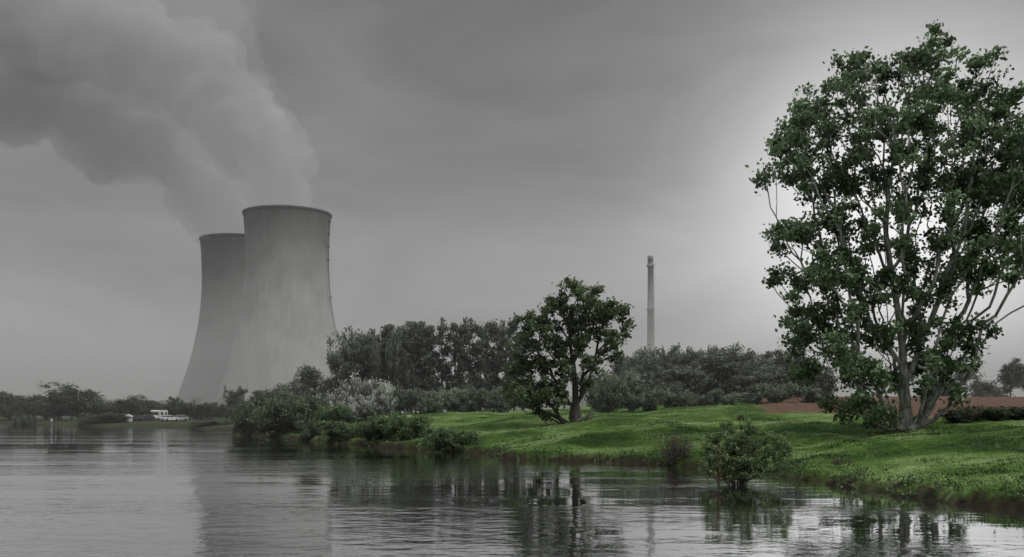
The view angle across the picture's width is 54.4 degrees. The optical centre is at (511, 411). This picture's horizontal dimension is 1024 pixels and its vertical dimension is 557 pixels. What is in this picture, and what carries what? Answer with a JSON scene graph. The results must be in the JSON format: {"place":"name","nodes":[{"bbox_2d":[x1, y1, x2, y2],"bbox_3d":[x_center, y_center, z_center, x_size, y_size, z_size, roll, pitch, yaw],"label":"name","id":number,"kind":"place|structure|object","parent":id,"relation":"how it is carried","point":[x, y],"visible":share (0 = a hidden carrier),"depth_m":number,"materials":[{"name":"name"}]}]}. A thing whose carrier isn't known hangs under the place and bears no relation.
{"place":"outdoors","nodes":[
{"label":"outdoors","id":0,"kind":"place"},
{"bbox_2d":[0,425,1023,556],"bbox_3d":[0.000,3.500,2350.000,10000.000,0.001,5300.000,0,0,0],"label":"river water","id":1,"kind":"structure","parent":0,"point":[72,491],"depth_m":35.95,"materials":[{"name":"grey liquid"}]},
{"bbox_2d":[697,413,793,484],"bbox_3d":[11.142,1.954,47.585,4.754,3.890,3.210,0,0,0],"label":"willow shrub","id":2,"kind":"object","parent":1,"relation":"in","point":[771,463],"visible":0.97,"depth_m":47.12,"materials":[{"name":"green plant"}]},
{"bbox_2d":[713,447,722,485],"bbox_3d":[9.659,2.650,46.752,0.446,2.025,0.491,0,0,27],"label":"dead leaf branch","id":3,"kind":"object","parent":2,"relation":"attached to","point":[719,473],"visible":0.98,"depth_m":46.65,"materials":[{"name":"brown plant"}]},
{"bbox_2d":[706,417,762,484],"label":"willow shoots","id":4,"kind":"object","parent":2,"relation":"attached to","point":[744,421],"visible":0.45,"depth_m":47.32,"materials":[{"name":"green plant"}]},
{"bbox_2d":[0,396,1023,511],"bbox_3d":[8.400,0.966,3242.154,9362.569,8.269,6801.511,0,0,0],"label":"ground","id":5,"kind":"structure","parent":0,"point":[990,498],"depth_m":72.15,"materials":[{"name":"green plant"}]},
{"bbox_2d":[10,413,37,425],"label":"riverside bush","id":6,"kind":"object","parent":5,"relation":"on","point":[18,420],"visible":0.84,"depth_m":248.73,"materials":[{"name":"green plant"}]},
{"bbox_2d":[34,379,47,395],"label":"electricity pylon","id":7,"kind":"object","parent":5,"relation":"on","point":[40,387],"visible":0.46,"depth_m":849.87,"materials":[{"name":"metal"}]},
{"bbox_2d":[75,418,94,423],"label":"riverside bush","id":8,"kind":"object","parent":5,"relation":"on","point":[83,423],"visible":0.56,"depth_m":237.29,"materials":[{"name":"green plant"}]},
{"bbox_2d":[76,412,133,422],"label":"riverside bush","id":9,"kind":"object","parent":5,"relation":"on","point":[112,417],"visible":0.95,"depth_m":233.99,"materials":[{"name":"green plant"}]},
{"bbox_2d":[0,381,242,420],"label":"riverside trees","id":10,"kind":"object","parent":5,"relation":"on","point":[59,405],"visible":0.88,"depth_m":262.00,"materials":[{"name":"green plant"}]},
{"bbox_2d":[123,414,132,421],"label":"party tent","id":11,"kind":"object","parent":5,"relation":"on","point":[129,420],"visible":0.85,"depth_m":237.14,"materials":[{"name":"white fabric"}]},
{"bbox_2d":[132,415,145,420],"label":"parked car","id":12,"kind":"object","parent":5,"relation":"on","point":[136,417],"visible":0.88,"depth_m":238.84,"materials":[{"name":"paint"}]},
{"bbox_2d":[138,415,155,420],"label":"parked car","id":13,"kind":"object","parent":5,"relation":"on","point":[148,417],"visible":1,"depth_m":240.56,"materials":[{"name":"paint"}]},
{"bbox_2d":[151,410,167,419],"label":"camper van","id":14,"kind":"object","parent":5,"relation":"on","point":[157,414],"visible":0.76,"depth_m":243.39,"materials":[{"name":"white paint"}]},
{"bbox_2d":[160,415,178,420],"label":"parked car","id":15,"kind":"object","parent":5,"relation":"on","point":[168,417],"visible":0.99,"depth_m":239.06,"materials":[{"name":"white paint"}]},
{"bbox_2d":[174,415,188,420],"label":"parked car","id":16,"kind":"object","parent":5,"relation":"on","point":[183,417],"visible":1,"depth_m":241.96,"materials":[{"name":"silver metal"}]},
{"bbox_2d":[188,420,231,425],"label":"riverside bush","id":17,"kind":"object","parent":5,"relation":"on","point":[211,423],"visible":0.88,"depth_m":205.49,"materials":[{"name":"green plant"}]},
{"bbox_2d":[177,233,244,402],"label":"cooling tower","id":18,"kind":"structure","parent":5,"relation":"on","point":[223,264],"depth_m":799.10,"materials":[{"name":"concrete"}]},
{"bbox_2d":[228,400,261,434],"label":"riverside bush","id":19,"kind":"object","parent":5,"relation":"on","point":[245,427],"visible":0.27,"depth_m":146.66,"materials":[{"name":"green plant"}]},
{"bbox_2d":[245,390,295,429],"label":"riverside bush","id":20,"kind":"object","parent":5,"relation":"on","point":[262,397],"visible":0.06,"depth_m":148.53,"materials":[{"name":"green plant"}]},
{"bbox_2d":[215,205,342,400],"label":"cooling tower","id":21,"kind":"structure","parent":5,"relation":"on","point":[286,325],"depth_m":691.07,"materials":[{"name":"concrete"}]},
{"bbox_2d":[239,392,330,436],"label":"riverside bush","id":22,"kind":"object","parent":5,"relation":"on","point":[277,416],"visible":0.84,"depth_m":132.08,"materials":[{"name":"green plant"}]},
{"bbox_2d":[306,397,329,411],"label":"riverside bush","id":23,"kind":"object","parent":5,"relation":"on","point":[324,403],"visible":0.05,"depth_m":136.10,"materials":[{"name":"green plant"}]},
{"bbox_2d":[293,418,345,439],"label":"riverside bush","id":24,"kind":"object","parent":5,"relation":"on","point":[305,433],"visible":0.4,"depth_m":121.05,"materials":[{"name":"green plant"}]},
{"bbox_2d":[308,401,354,425],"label":"riverside bush","id":25,"kind":"object","parent":5,"relation":"on","point":[337,412],"visible":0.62,"depth_m":130.84,"materials":[{"name":"green plant"}]},
{"bbox_2d":[313,418,361,439],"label":"riverside bush","id":26,"kind":"object","parent":5,"relation":"on","point":[337,430],"visible":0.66,"depth_m":109.00,"materials":[{"name":"green plant"}]},
{"bbox_2d":[312,370,398,421],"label":"hawthorn bush","id":27,"kind":"object","parent":5,"relation":"on","point":[377,401],"visible":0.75,"depth_m":147.37,"materials":[{"name":"grey plant"}]},
{"bbox_2d":[346,413,421,440],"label":"riverside bush","id":28,"kind":"object","parent":5,"relation":"on","point":[368,429],"visible":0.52,"depth_m":101.27,"materials":[{"name":"green plant"}]},
{"bbox_2d":[380,411,435,440],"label":"riverside bush","id":29,"kind":"object","parent":5,"relation":"on","point":[403,426],"visible":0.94,"depth_m":99.12,"materials":[{"name":"green plant"}]},
{"bbox_2d":[343,316,525,416],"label":"poplar grove","id":30,"kind":"object","parent":5,"relation":"on","point":[490,365],"visible":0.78,"depth_m":185.75,"materials":[{"name":"green plant"}]},
{"bbox_2d":[418,423,485,451],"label":"riverside bush","id":31,"kind":"object","parent":5,"relation":"on","point":[440,439],"visible":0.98,"depth_m":86.28,"materials":[{"name":"green plant"}]},
{"bbox_2d":[0,357,1023,414],"bbox_3d":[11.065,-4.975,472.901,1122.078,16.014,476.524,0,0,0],"label":"distant tree line","id":32,"kind":"object","parent":5,"relation":"on","point":[1012,375],"visible":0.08,"depth_m":263.59,"materials":[{"name":"green plant"}]},
{"bbox_2d":[222,321,841,416],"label":"tree grove","id":33,"kind":"object","parent":5,"relation":"on","point":[726,372],"visible":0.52,"depth_m":183.19,"materials":[{"name":"green plant"}]},
{"bbox_2d":[499,275,636,423],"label":"oak tree","id":34,"kind":"object","parent":5,"relation":"on","point":[604,313],"visible":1,"depth_m":98.89,"materials":[{"name":"green plant"}]},
{"bbox_2d":[576,409,602,421],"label":"tree roots","id":35,"kind":"object","parent":5,"relation":"on","point":[585,418],"visible":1,"depth_m":97.21,"materials":[{"name":"brown plant"}]},
{"bbox_2d":[376,366,830,414],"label":"pale hedge","id":36,"kind":"object","parent":5,"relation":"on","point":[614,392],"visible":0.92,"depth_m":142.86,"materials":[{"name":"green plant"}]},
{"bbox_2d":[647,256,653,355],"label":"chimney stack","id":37,"kind":"object","parent":5,"relation":"on","point":[650,321],"visible":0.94,"depth_m":797.97,"materials":[{"name":"concrete"}]},
{"bbox_2d":[283,430,1023,499],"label":"bank weeds","id":38,"kind":"object","parent":5,"relation":"on","point":[889,488],"visible":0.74,"depth_m":46.95,"materials":[{"name":"green plant"}]},
{"bbox_2d":[658,428,698,462],"bbox_3d":[10.458,2.175,63.495,2.432,2.212,2.275,0,0,-44],"label":"bare twig bush","id":39,"kind":"object","parent":5,"relation":"on","point":[676,453],"visible":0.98,"depth_m":63.38,"materials":[{"name":"brown plant"}]},
{"bbox_2d":[744,19,1023,431],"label":"poplar tree","id":40,"kind":"object","parent":5,"relation":"on","point":[974,182],"visible":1,"depth_m":66.34,"materials":[{"name":"green plant"}]},
{"bbox_2d":[934,403,1023,423],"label":"bramble hedge","id":41,"kind":"object","parent":5,"relation":"on","point":[959,415],"visible":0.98,"depth_m":72.26,"materials":[{"name":"green plant"}]},
{"bbox_2d":[0,0,1023,411],"label":"sky","id":42,"kind":"structure","parent":0,"point":[469,158],"materials":[{"name":"grey"}]}
]}

